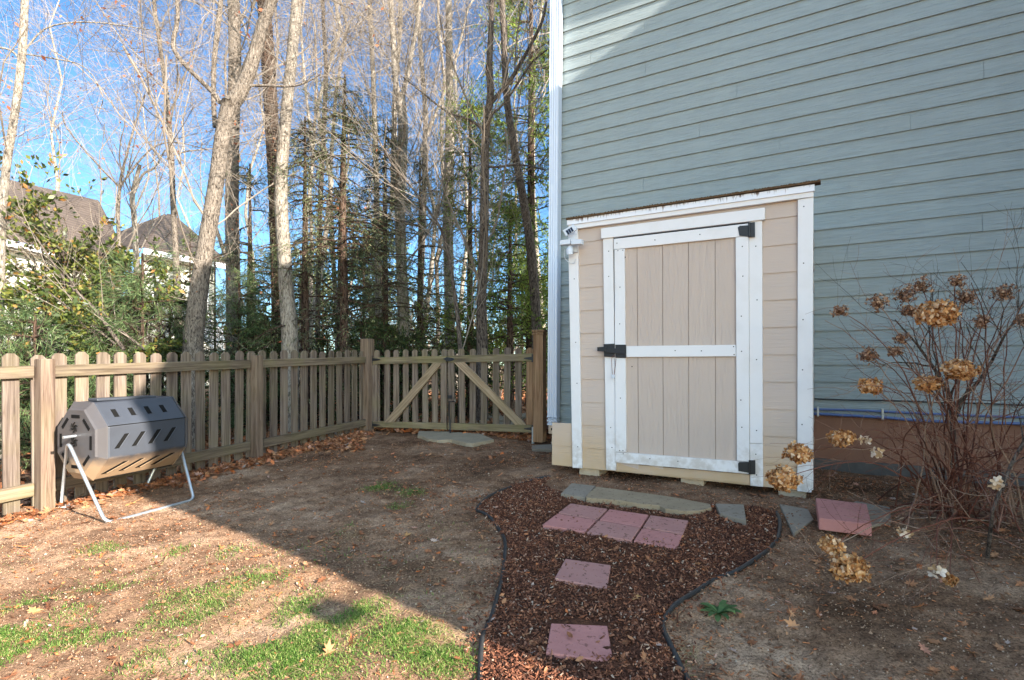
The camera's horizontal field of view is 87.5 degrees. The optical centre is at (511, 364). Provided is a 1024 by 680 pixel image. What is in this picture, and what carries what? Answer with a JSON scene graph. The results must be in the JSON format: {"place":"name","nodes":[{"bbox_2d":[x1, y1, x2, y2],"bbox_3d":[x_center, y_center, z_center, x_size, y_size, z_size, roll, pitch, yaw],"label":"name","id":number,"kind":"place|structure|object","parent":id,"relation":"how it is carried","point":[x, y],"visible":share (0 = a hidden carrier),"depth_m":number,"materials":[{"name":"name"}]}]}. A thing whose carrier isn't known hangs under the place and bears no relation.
{"place":"outdoors","nodes":[
{"label":"outdoors","id":0,"kind":"place"},
{"bbox_2d":[0,0,549,364],"label":"sky","id":1,"kind":"structure","parent":0,"point":[82,183],"materials":[{"name":"blue"}]},
{"bbox_2d":[0,366,1023,679],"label":"ground","id":2,"kind":"structure","parent":0,"point":[870,656],"depth_m":2.72,"materials":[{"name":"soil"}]},
{"bbox_2d":[0,269,88,431],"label":"broadleaf shrub","id":3,"kind":"object","parent":2,"relation":"on","point":[10,293],"visible":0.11,"depth_m":6.15,"materials":[{"name":"green plant"}]},
{"bbox_2d":[1,5,98,190],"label":"bare tree","id":4,"kind":"object","parent":2,"relation":"on","point":[51,116],"visible":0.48,"depth_m":34.00,"materials":[{"name":"brown plant"}]},
{"bbox_2d":[4,218,100,429],"bbox_3d":[-7.143,-0.547,8.045,1.786,3.221,2.089,0,0,20],"label":"broadleaf shrub","id":5,"kind":"object","parent":2,"relation":"on","point":[13,225],"visible":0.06,"depth_m":7.70,"materials":[{"name":"green plant"}]},
{"bbox_2d":[0,292,119,477],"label":"young pine","id":6,"kind":"object","parent":2,"relation":"on","point":[11,318],"visible":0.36,"depth_m":5.49,"materials":[{"name":"green plant"}]},
{"bbox_2d":[1,0,134,190],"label":"bare tree","id":7,"kind":"object","parent":2,"relation":"on","point":[53,152],"visible":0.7,"depth_m":28.24,"materials":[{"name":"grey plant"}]},
{"bbox_2d":[0,151,147,392],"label":"broadleaf shrub","id":8,"kind":"object","parent":2,"relation":"on","point":[38,204],"visible":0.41,"depth_m":6.47,"materials":[{"name":"green plant"}]},
{"bbox_2d":[0,268,148,381],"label":"broadleaf shrub","id":9,"kind":"object","parent":2,"relation":"on","point":[47,286],"visible":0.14,"depth_m":6.13,"materials":[{"name":"green plant"}]},
{"bbox_2d":[0,298,149,457],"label":"shrub","id":10,"kind":"object","parent":2,"relation":"on","point":[70,383],"visible":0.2,"depth_m":5.84,"materials":[{"name":"green plant"}]},
{"bbox_2d":[6,266,185,427],"bbox_3d":[-4.707,-0.004,6.228,1.760,2.162,1.884,0,0,0],"label":"broadleaf shrub","id":11,"kind":"object","parent":2,"relation":"on","point":[78,305],"visible":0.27,"depth_m":5.83,"materials":[{"name":"green plant"}]},
{"bbox_2d":[0,37,209,350],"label":"fallen limb tree","id":12,"kind":"object","parent":2,"relation":"on","point":[108,328],"visible":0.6,"depth_m":5.83,"materials":[{"name":"brown plant"}]},
{"bbox_2d":[24,207,195,378],"bbox_3d":[-6.123,-0.609,8.480,2.172,3.278,2.121,0,0,-9],"label":"broadleaf shrub","id":13,"kind":"object","parent":2,"relation":"on","point":[88,228],"visible":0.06,"depth_m":8.19,"materials":[{"name":"green plant"}]},
{"bbox_2d":[4,180,225,387],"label":"neighbour house","id":14,"kind":"structure","parent":2,"relation":"on","point":[71,221],"depth_m":23.94,"materials":[{"name":"brown"}]},
{"bbox_2d":[22,242,220,413],"bbox_3d":[-4.532,-0.136,6.258,1.809,2.805,2.284,0,0,0],"label":"young pine","id":15,"kind":"object","parent":2,"relation":"on","point":[133,281],"visible":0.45,"depth_m":6.25,"materials":[{"name":"green plant"}]},
{"bbox_2d":[58,395,194,521],"bbox_3d":[-3.027,0.682,4.234,0.829,0.857,0.860,0,0,24],"label":"compost tumbler","id":16,"kind":"object","parent":2,"relation":"on","point":[103,438],"visible":0.99,"depth_m":4.01,"materials":[{"name":"grey plastic"}]},
{"bbox_2d":[48,251,216,402],"bbox_3d":[-4.714,-0.152,6.652,1.773,2.402,1.734,0,0,-35],"label":"broadleaf shrub","id":17,"kind":"object","parent":2,"relation":"on","point":[175,346],"visible":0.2,"depth_m":6.54,"materials":[{"name":"green plant"}]},
{"bbox_2d":[95,68,201,249],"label":"bare tree","id":18,"kind":"object","parent":2,"relation":"on","point":[140,198],"visible":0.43,"depth_m":26.67,"materials":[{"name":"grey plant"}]},
{"bbox_2d":[53,16,260,327],"bbox_3d":[-7.588,-3.376,12.122,4.070,9.097,4.059,0,0,0],"label":"slender tree","id":19,"kind":"object","parent":2,"relation":"on","point":[136,252],"visible":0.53,"depth_m":11.94,"materials":[{"name":"brown plant"}]},
{"bbox_2d":[107,7,224,229],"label":"bare tree","id":20,"kind":"object","parent":2,"relation":"on","point":[186,219],"visible":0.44,"depth_m":34.62,"materials":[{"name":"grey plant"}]},
{"bbox_2d":[32,0,317,403],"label":"slender tree","id":21,"kind":"object","parent":2,"relation":"on","point":[174,229],"visible":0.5,"depth_m":7.97,"materials":[{"name":"brown plant"}]},
{"bbox_2d":[121,304,241,404],"bbox_3d":[-4.653,0.094,7.164,1.815,1.902,1.793,0,0,0],"label":"broadleaf shrub","id":22,"kind":"object","parent":2,"relation":"on","point":[227,343],"visible":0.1,"depth_m":7.37,"materials":[{"name":"green plant"}]},
{"bbox_2d":[0,339,373,514],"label":"picket fence","id":23,"kind":"object","parent":2,"relation":"on","point":[48,396],"visible":0.89,"depth_m":5.22,"materials":[{"name":"brown wood"}]},
{"bbox_2d":[372,349,447,429],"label":"picket gate","id":24,"kind":"structure","parent":23,"relation":"attached to","point":[391,420],"depth_m":7.39,"materials":[{"name":"brown wood"}]},
{"bbox_2d":[149,217,225,376],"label":"young pine","id":25,"kind":"object","parent":2,"relation":"on","point":[190,246],"visible":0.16,"depth_m":12.46,"materials":[{"name":"green plant"}]},
{"bbox_2d":[116,272,269,438],"bbox_3d":[-4.357,-0.056,6.920,1.850,2.384,1.600,0,0,0],"label":"shrub","id":26,"kind":"object","parent":2,"relation":"on","point":[151,309],"visible":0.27,"depth_m":6.82,"materials":[{"name":"green plant"}]},
{"bbox_2d":[0,0,405,459],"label":"edge tree","id":27,"kind":"object","parent":2,"relation":"on","point":[21,55],"visible":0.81,"depth_m":5.98,"materials":[{"name":"beige plant"}]},
{"bbox_2d":[0,0,421,354],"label":"slender tree","id":28,"kind":"object","parent":2,"relation":"on","point":[120,183],"visible":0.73,"depth_m":6.92,"materials":[{"name":"brown plant"}]},
{"bbox_2d":[114,0,310,302],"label":"bare tree","id":29,"kind":"object","parent":2,"relation":"on","point":[225,83],"visible":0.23,"depth_m":19.63,"materials":[{"name":"brown plant"}]},
{"bbox_2d":[182,247,246,403],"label":"young pine","id":30,"kind":"object","parent":2,"relation":"on","point":[212,305],"visible":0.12,"depth_m":10.49,"materials":[{"name":"green plant"}]},
{"bbox_2d":[0,0,445,433],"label":"pale tree","id":31,"kind":"object","parent":2,"relation":"on","point":[287,303],"visible":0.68,"depth_m":7.52,"materials":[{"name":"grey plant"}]},
{"bbox_2d":[178,261,280,435],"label":"young pine","id":32,"kind":"object","parent":2,"relation":"on","point":[238,310],"visible":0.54,"depth_m":7.78,"materials":[{"name":"green plant"}]},
{"bbox_2d":[121,0,347,427],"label":"straight tree","id":33,"kind":"object","parent":2,"relation":"on","point":[229,224],"visible":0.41,"depth_m":8.52,"materials":[{"name":"brown plant"}]},
{"bbox_2d":[176,155,301,424],"bbox_3d":[-4.370,-1.028,8.740,2.309,4.627,2.386,0,0,0],"label":"drooping hemlock","id":34,"kind":"object","parent":2,"relation":"on","point":[245,178],"visible":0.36,"depth_m":8.69,"materials":[{"name":"green plant"}]},
{"bbox_2d":[218,321,280,426],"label":"evergreen shrub","id":35,"kind":"object","parent":2,"relation":"on","point":[268,401],"visible":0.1,"depth_m":8.30,"materials":[{"name":"green plant"}]},
{"bbox_2d":[192,1,311,298],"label":"bare tree","id":36,"kind":"object","parent":2,"relation":"on","point":[246,199],"visible":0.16,"depth_m":22.37,"materials":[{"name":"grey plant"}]},
{"bbox_2d":[20,0,495,448],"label":"forked tree","id":37,"kind":"object","parent":2,"relation":"on","point":[194,327],"visible":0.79,"depth_m":6.52,"materials":[{"name":"brown plant"}]},
{"bbox_2d":[205,235,335,421],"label":"young pine","id":38,"kind":"object","parent":2,"relation":"on","point":[272,305],"visible":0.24,"depth_m":8.18,"materials":[{"name":"green plant"}]},
{"bbox_2d":[0,389,551,516],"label":"woodland leaf litter","id":39,"kind":"object","parent":2,"relation":"on","point":[23,474],"visible":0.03,"depth_m":6.97,"materials":[{"name":"brown plant"}]},
{"bbox_2d":[206,113,382,428],"bbox_3d":[-3.178,-1.421,7.951,2.678,5.016,2.623,0,0,0],"label":"drooping hemlock","id":40,"kind":"object","parent":2,"relation":"on","point":[304,326],"visible":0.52,"depth_m":7.95,"materials":[{"name":"green plant"}]},
{"bbox_2d":[240,0,361,312],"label":"bare tree","id":41,"kind":"object","parent":2,"relation":"on","point":[310,229],"visible":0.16,"depth_m":18.66,"materials":[{"name":"brown plant"}]},
{"bbox_2d":[251,0,371,417],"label":"dark barked tree","id":42,"kind":"object","parent":2,"relation":"on","point":[268,154],"visible":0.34,"depth_m":9.10,"materials":[{"name":"brown plant"}]},
{"bbox_2d":[243,0,380,346],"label":"bare tree","id":43,"kind":"object","parent":2,"relation":"on","point":[325,236],"visible":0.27,"depth_m":12.96,"materials":[{"name":"brown plant"}]},
{"bbox_2d":[299,327,358,422],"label":"evergreen shrub","id":44,"kind":"object","parent":2,"relation":"on","point":[323,343],"visible":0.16,"depth_m":8.76,"materials":[{"name":"green plant"}]},
{"bbox_2d":[256,0,403,390],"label":"bare tree","id":45,"kind":"object","parent":2,"relation":"on","point":[346,25],"visible":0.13,"depth_m":15.23,"materials":[{"name":"brown plant"}]},
{"bbox_2d":[296,180,374,392],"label":"woodland evergreen","id":46,"kind":"object","parent":2,"relation":"on","point":[338,300],"visible":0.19,"depth_m":13.79,"materials":[{"name":"green plant"}]},
{"bbox_2d":[223,65,448,422],"bbox_3d":[-2.526,-1.733,8.334,3.336,5.679,2.979,0,0,0],"label":"drooping hemlock","id":47,"kind":"object","parent":2,"relation":"on","point":[344,313],"visible":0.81,"depth_m":8.19,"materials":[{"name":"green plant"}]},
{"bbox_2d":[272,0,423,396],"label":"slender tree","id":48,"kind":"object","parent":2,"relation":"on","point":[317,299],"visible":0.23,"depth_m":10.47,"materials":[{"name":"brown plant"}]},
{"bbox_2d":[0,480,697,679],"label":"grass","id":49,"kind":"structure","parent":2,"relation":"on","point":[293,655],"depth_m":2.17,"materials":[{"name":"green plant"}]},
{"bbox_2d":[167,0,548,422],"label":"slender tree","id":50,"kind":"object","parent":2,"relation":"on","point":[457,315],"visible":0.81,"depth_m":7.53,"materials":[{"name":"brown plant"}]},
{"bbox_2d":[221,0,495,373],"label":"slender tree","id":51,"kind":"object","parent":2,"relation":"on","point":[375,184],"visible":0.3,"depth_m":10.93,"materials":[{"name":"brown plant"}]},
{"bbox_2d":[330,244,391,396],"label":"woodland evergreen","id":52,"kind":"object","parent":2,"relation":"on","point":[360,285],"visible":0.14,"depth_m":14.16,"materials":[{"name":"green plant"}]},
{"bbox_2d":[334,312,392,421],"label":"evergreen shrub","id":53,"kind":"object","parent":2,"relation":"on","point":[361,324],"visible":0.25,"depth_m":8.55,"materials":[{"name":"green plant"}]},
{"bbox_2d":[204,0,549,419],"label":"branching tree","id":54,"kind":"object","parent":2,"relation":"on","point":[481,321],"visible":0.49,"depth_m":8.06,"materials":[{"name":"brown plant"}]},
{"bbox_2d":[336,205,430,388],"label":"woodland evergreen","id":55,"kind":"object","parent":2,"relation":"on","point":[408,243],"visible":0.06,"depth_m":15.60,"materials":[{"name":"green plant"}]},
{"bbox_2d":[342,314,431,421],"bbox_3d":[-1.946,0.154,8.420,1.451,1.943,1.337,0,0,0],"label":"evergreen shrub","id":56,"kind":"object","parent":2,"relation":"on","point":[381,335],"visible":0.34,"depth_m":8.35,"materials":[{"name":"green plant"}]},
{"bbox_2d":[311,91,465,424],"bbox_3d":[-2.043,-1.603,9.340,2.862,5.826,2.984,0,0,0],"label":"drooping hemlock","id":57,"kind":"object","parent":2,"relation":"on","point":[385,289],"visible":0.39,"depth_m":9.26,"materials":[{"name":"green plant"}]},
{"bbox_2d":[259,0,542,409],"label":"twin stemmed tree","id":58,"kind":"object","parent":2,"relation":"on","point":[401,146],"visible":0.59,"depth_m":9.41,"materials":[{"name":"twig"},{"name":"dark grey-brown rough bark"}]},
{"bbox_2d":[311,145,502,411],"bbox_3d":[-1.651,-1.203,9.972,3.450,5.743,3.017,0,0,0],"label":"drooping hemlock","id":59,"kind":"object","parent":2,"relation":"on","point":[420,277],"visible":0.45,"depth_m":9.90,"materials":[{"name":"green plant"}]},
{"bbox_2d":[380,321,440,421],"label":"evergreen shrub","id":60,"kind":"object","parent":2,"relation":"on","point":[415,339],"visible":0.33,"depth_m":8.76,"materials":[{"name":"green plant"}]},
{"bbox_2d":[299,0,533,403],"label":"pale tree","id":61,"kind":"object","parent":2,"relation":"on","point":[448,43],"visible":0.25,"depth_m":11.91,"materials":[{"name":"brown plant"}]},
{"bbox_2d":[376,0,512,316],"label":"bare tree","id":62,"kind":"object","parent":2,"relation":"on","point":[431,263],"visible":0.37,"depth_m":14.05,"materials":[{"name":"brown plant"}]},
{"bbox_2d":[407,0,496,388],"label":"bare tree","id":63,"kind":"object","parent":2,"relation":"on","point":[465,203],"visible":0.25,"depth_m":16.73,"materials":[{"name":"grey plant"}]},
{"bbox_2d":[417,431,493,446],"bbox_3d":[-0.800,0.934,6.847,1.338,0.078,0.604,0,0,32],"label":"flagstone","id":64,"kind":"object","parent":2,"relation":"on","point":[468,439],"visible":0.86,"depth_m":6.68,"materials":[{"name":"grey stone"}]},
{"bbox_2d":[369,76,547,387],"bbox_3d":[-0.731,-2.430,10.613,3.514,6.796,3.513,0,0,15],"label":"bright evergreen","id":65,"kind":"object","parent":2,"relation":"on","point":[472,177],"visible":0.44,"depth_m":10.48,"materials":[{"name":"green plant"}]},
{"bbox_2d":[388,0,528,285],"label":"bare tree","id":66,"kind":"object","parent":2,"relation":"on","point":[423,158],"visible":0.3,"depth_m":13.45,"materials":[{"name":"brown plant"}]},
{"bbox_2d":[400,0,539,392],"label":"bare tree","id":67,"kind":"object","parent":2,"relation":"on","point":[438,249],"visible":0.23,"depth_m":14.45,"materials":[{"name":"brown plant"}]},
{"bbox_2d":[452,331,499,419],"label":"evergreen shrub","id":68,"kind":"object","parent":2,"relation":"on","point":[471,345],"visible":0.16,"depth_m":8.66,"materials":[{"name":"green plant"}]},
{"bbox_2d":[433,0,549,405],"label":"bright evergreen","id":69,"kind":"object","parent":2,"relation":"on","point":[531,172],"visible":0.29,"depth_m":10.89,"materials":[{"name":"green plant"}]},
{"bbox_2d":[438,178,548,410],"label":"bright evergreen","id":70,"kind":"object","parent":2,"relation":"on","point":[509,343],"visible":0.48,"depth_m":9.53,"materials":[{"name":"green plant"}]},
{"bbox_2d":[443,285,547,397],"bbox_3d":[-0.443,-0.600,12.469,2.828,2.901,2.254,0,0,36],"label":"broadleaf shrub","id":71,"kind":"object","parent":2,"relation":"on","point":[490,344],"visible":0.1,"depth_m":12.31,"materials":[{"name":"green plant"}]},
{"bbox_2d":[444,0,549,348],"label":"leaning tree","id":72,"kind":"object","parent":2,"relation":"on","point":[532,271],"visible":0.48,"depth_m":8.95,"materials":[{"name":"brown plant"}]},
{"bbox_2d":[0,430,1023,679],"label":"leaf litter","id":73,"kind":"object","parent":2,"relation":"on","point":[348,442],"visible":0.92,"depth_m":3.46,"materials":[{"name":"brown plant"}]},
{"bbox_2d":[0,436,1023,679],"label":"soil crumbs","id":74,"kind":"object","parent":2,"relation":"on","point":[711,660],"visible":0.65,"depth_m":2.83,"materials":[{"name":"brown soil"}]},
{"bbox_2d":[0,440,1023,679],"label":"wood debris","id":75,"kind":"object","parent":2,"relation":"on","point":[777,618],"visible":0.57,"depth_m":2.79,"materials":[{"name":"brown plant"}]},
{"bbox_2d":[475,475,550,679],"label":"edging hose","id":76,"kind":"object","parent":2,"relation":"on","point":[482,639],"visible":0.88,"depth_m":2.50,"materials":[{"name":"black rubber"}]},
{"bbox_2d":[532,329,547,442],"bbox_3d":[0.342,0.260,6.600,0.155,1.380,0.155,0,0,23],"label":"gate post","id":77,"kind":"object","parent":2,"relation":"on","point":[539,385],"visible":1,"depth_m":6.54,"materials":[{"name":"brown wood"}]},
{"bbox_2d":[444,348,532,432],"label":"picket gate","id":78,"kind":"structure","parent":77,"relation":"attached to","point":[461,358],"depth_m":6.90,"materials":[{"name":"brown wood"}]},
{"bbox_2d":[561,483,595,501],"bbox_3d":[0.511,0.991,4.137,0.206,0.065,0.368,0,0,22],"label":"flagstone","id":79,"kind":"object","parent":2,"relation":"on","point":[578,491],"visible":0.66,"depth_m":4.09,"materials":[{"name":"grey stone"}]},
{"bbox_2d":[559,504,606,521],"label":"paver","id":80,"kind":"object","parent":2,"relation":"on","point":[584,511],"visible":0.59,"depth_m":3.62,"materials":[{"name":"pink concrete"}]},
{"bbox_2d":[600,509,647,528],"bbox_3d":[0.732,1.027,3.489,0.303,0.077,0.244,0,0,32],"label":"paver","id":81,"kind":"object","parent":2,"relation":"on","point":[637,520],"visible":0.59,"depth_m":3.47,"materials":[{"name":"pink concrete"}]},
{"bbox_2d":[451,475,803,679],"bbox_3d":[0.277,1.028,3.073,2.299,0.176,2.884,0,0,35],"label":"bark mulch","id":82,"kind":"object","parent":2,"relation":"on","point":[544,552],"visible":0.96,"depth_m":2.60,"materials":[{"name":"brown wood"}]},
{"bbox_2d":[543,514,595,533],"bbox_3d":[0.372,1.040,3.425,0.315,0.077,0.237,0,0,33],"label":"paver","id":83,"kind":"object","parent":82,"relation":"on","point":[583,525],"visible":0.61,"depth_m":3.39,"materials":[{"name":"pink concrete"}]},
{"bbox_2d":[546,624,611,661],"bbox_3d":[0.259,1.095,2.055,0.245,0.084,0.246,0,0,8],"label":"paver","id":84,"kind":"object","parent":82,"relation":"on","point":[583,642],"visible":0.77,"depth_m":2.05,"materials":[{"name":"pink concrete"}]},
{"bbox_2d":[555,559,610,588],"bbox_3d":[0.363,1.070,2.670,0.261,0.084,0.292,0,0,18],"label":"paver","id":85,"kind":"object","parent":82,"relation":"on","point":[595,574],"visible":0.59,"depth_m":2.65,"materials":[{"name":"pink concrete"}]},
{"bbox_2d":[587,521,639,542],"bbox_3d":[0.620,1.036,3.251,0.304,0.077,0.230,0,0,33],"label":"paver","id":86,"kind":"object","parent":82,"relation":"on","point":[624,533],"visible":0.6,"depth_m":3.23,"materials":[{"name":"red concrete"}]},
{"bbox_2d":[586,487,711,515],"bbox_3d":[0.947,0.992,3.803,0.897,0.087,0.306,0,0,34],"label":"flagstone","id":87,"kind":"object","parent":82,"relation":"on","point":[664,504],"visible":0.67,"depth_m":3.77,"materials":[{"name":"grey stone"}]},
{"bbox_2d":[634,528,681,549],"bbox_3d":[0.850,1.036,3.104,0.273,0.076,0.224,0,0,33],"label":"paver","id":88,"kind":"object","parent":82,"relation":"on","point":[653,535],"visible":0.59,"depth_m":3.09,"materials":[{"name":"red concrete"}]},
{"bbox_2d":[715,504,745,524],"bbox_3d":[1.419,0.980,3.484,0.178,0.075,0.342,0,0,21],"label":"flagstone","id":89,"kind":"object","parent":82,"relation":"on","point":[734,513],"visible":0.68,"depth_m":3.46,"materials":[{"name":"grey stone"}]},
{"bbox_2d":[643,515,687,534],"bbox_3d":[0.957,1.022,3.328,0.241,0.077,0.282,0,0,25],"label":"paver","id":90,"kind":"object","parent":2,"relation":"on","point":[668,525],"visible":0.6,"depth_m":3.31,"materials":[{"name":"red concrete"}]},
{"bbox_2d":[552,179,820,492],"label":"storage shed","id":91,"kind":"structure","parent":2,"relation":"on","point":[694,317],"depth_m":4.24,"materials":[{"name":"beige wood"}]},
{"bbox_2d":[560,225,583,263],"bbox_3d":[0.533,-1.058,4.699,0.207,0.326,0.118,0,0,30],"label":"security light","id":92,"kind":"object","parent":91,"relation":"attached to","point":[572,242],"visible":1,"depth_m":4.67,"materials":[{"name":"white plastic"}]},
{"bbox_2d":[597,222,754,473],"bbox_3d":[1.283,-0.101,4.311,1.241,1.952,0.059,0,0,30],"label":"door","id":93,"kind":"structure","parent":91,"relation":"in","point":[685,292],"depth_m":4.28,"materials":[{"name":"beige wood"}]},
{"bbox_2d":[700,600,740,621],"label":"weed","id":94,"kind":"object","parent":2,"relation":"on","point":[723,608],"visible":1,"depth_m":2.27,"materials":[{"name":"green plant"}]},
{"bbox_2d":[661,510,781,679],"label":"edging hose","id":95,"kind":"object","parent":2,"relation":"on","point":[675,604],"visible":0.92,"depth_m":2.43,"materials":[{"name":"black rubber"}]},
{"bbox_2d":[558,0,1023,486],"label":"house","id":96,"kind":"structure","parent":2,"relation":"on","point":[896,127],"depth_m":4.95,"materials":[{"name":"blue wood"}]},
{"bbox_2d":[547,0,562,433],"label":"trim","id":97,"kind":"structure","parent":96,"relation":"attached to","point":[554,247],"depth_m":6.32,"materials":[{"name":"white wood"}]},
{"bbox_2d":[814,412,1023,424],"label":"conduit","id":98,"kind":"object","parent":96,"relation":"attached to","point":[894,418],"visible":0.61,"depth_m":4.74,"materials":[{"name":"blue"}]},
{"bbox_2d":[814,407,1023,418],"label":"conduit","id":99,"kind":"object","parent":96,"relation":"attached to","point":[818,409],"visible":0.68,"depth_m":4.78,"materials":[{"name":"blue"}]},
{"bbox_2d":[779,504,813,536],"bbox_3d":[1.817,0.995,3.374,0.163,0.075,0.600,0,0,20],"label":"flagstone","id":100,"kind":"object","parent":2,"relation":"on","point":[802,517],"visible":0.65,"depth_m":3.39,"materials":[{"name":"grey stone"}]},
{"bbox_2d":[816,498,871,535],"bbox_3d":[2.013,0.922,3.269,0.279,0.092,0.441,0,0,30],"label":"paver","id":101,"kind":"object","parent":2,"relation":"on","point":[827,521],"visible":0.98,"depth_m":3.15,"materials":[{"name":"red concrete"}]},
{"bbox_2d":[825,501,890,531],"bbox_3d":[2.186,0.980,3.344,0.710,0.087,0.290,0,0,-40],"label":"flagstone","id":102,"kind":"object","parent":2,"relation":"on","point":[876,508],"visible":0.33,"depth_m":3.39,"materials":[{"name":"stone"}]},
{"bbox_2d":[756,212,1023,601],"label":"hydrangea bush","id":103,"kind":"object","parent":2,"relation":"on","point":[854,567],"visible":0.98,"depth_m":3.04,"materials":[{"name":"brown plant"}]},
{"bbox_2d":[815,203,1023,558],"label":"bare shrub","id":104,"kind":"object","parent":2,"relation":"on","point":[991,517],"visible":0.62,"depth_m":3.48,"materials":[{"name":"brown plant"}]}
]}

